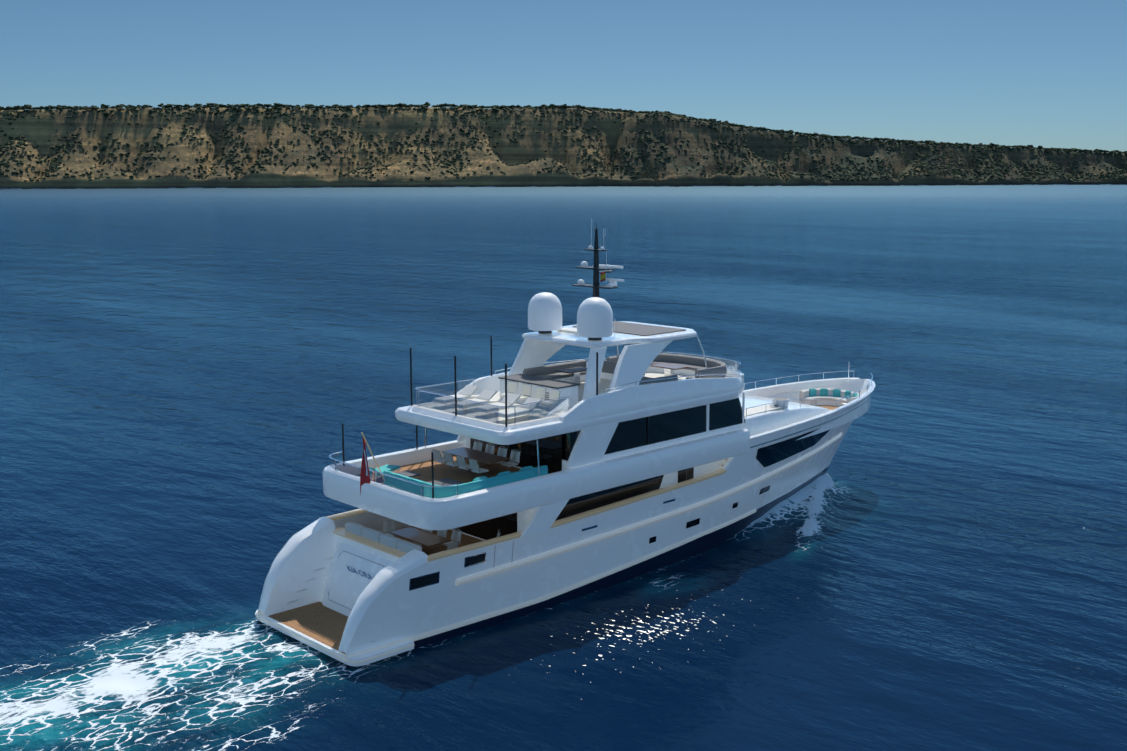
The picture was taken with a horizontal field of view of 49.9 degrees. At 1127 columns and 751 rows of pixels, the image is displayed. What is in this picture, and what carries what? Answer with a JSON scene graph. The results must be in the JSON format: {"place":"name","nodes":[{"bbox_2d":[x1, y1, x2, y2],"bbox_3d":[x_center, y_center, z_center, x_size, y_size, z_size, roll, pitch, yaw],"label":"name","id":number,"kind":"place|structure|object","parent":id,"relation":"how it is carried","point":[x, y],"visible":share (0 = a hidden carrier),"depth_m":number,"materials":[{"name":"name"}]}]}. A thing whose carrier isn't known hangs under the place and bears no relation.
{"place":"outdoors","nodes":[
{"label":"outdoors","id":0,"kind":"place"},
{"bbox_2d":[0,185,1126,750],"bbox_3d":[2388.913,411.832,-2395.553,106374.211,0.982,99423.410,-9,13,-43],"label":"sea","id":1,"kind":"structure","parent":0,"point":[192,381],"depth_m":74.94,"materials":[{"name":"liquid"}]},
{"bbox_2d":[255,219,874,667],"bbox_3d":[3.854,1.119,56.805,37.980,16.900,7.995,-9,13,-43],"label":"yacht","id":2,"kind":"object","parent":1,"relation":"on","point":[535,487],"visible":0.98,"depth_m":50.00,"materials":[{"name":"white"}]},
{"bbox_2d":[0,107,1126,188],"bbox_3d":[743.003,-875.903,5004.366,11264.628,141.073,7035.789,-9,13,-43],"label":"cliffs","id":3,"kind":"structure","parent":0,"point":[531,144],"depth_m":1931.39,"materials":[{"name":"brown stone"}]},
{"bbox_2d":[0,102,1126,181],"bbox_3d":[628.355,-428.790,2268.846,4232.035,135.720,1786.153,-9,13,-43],"label":"trees","id":4,"kind":"object","parent":3,"relation":"on","point":[277,106],"visible":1,"depth_m":1997.56,"materials":[{"name":"green plant"}]},
{"bbox_2d":[0,0,1126,152],"label":"sky","id":5,"kind":"structure","parent":0,"point":[1045,73],"materials":[{"name":"blue"}]}
]}

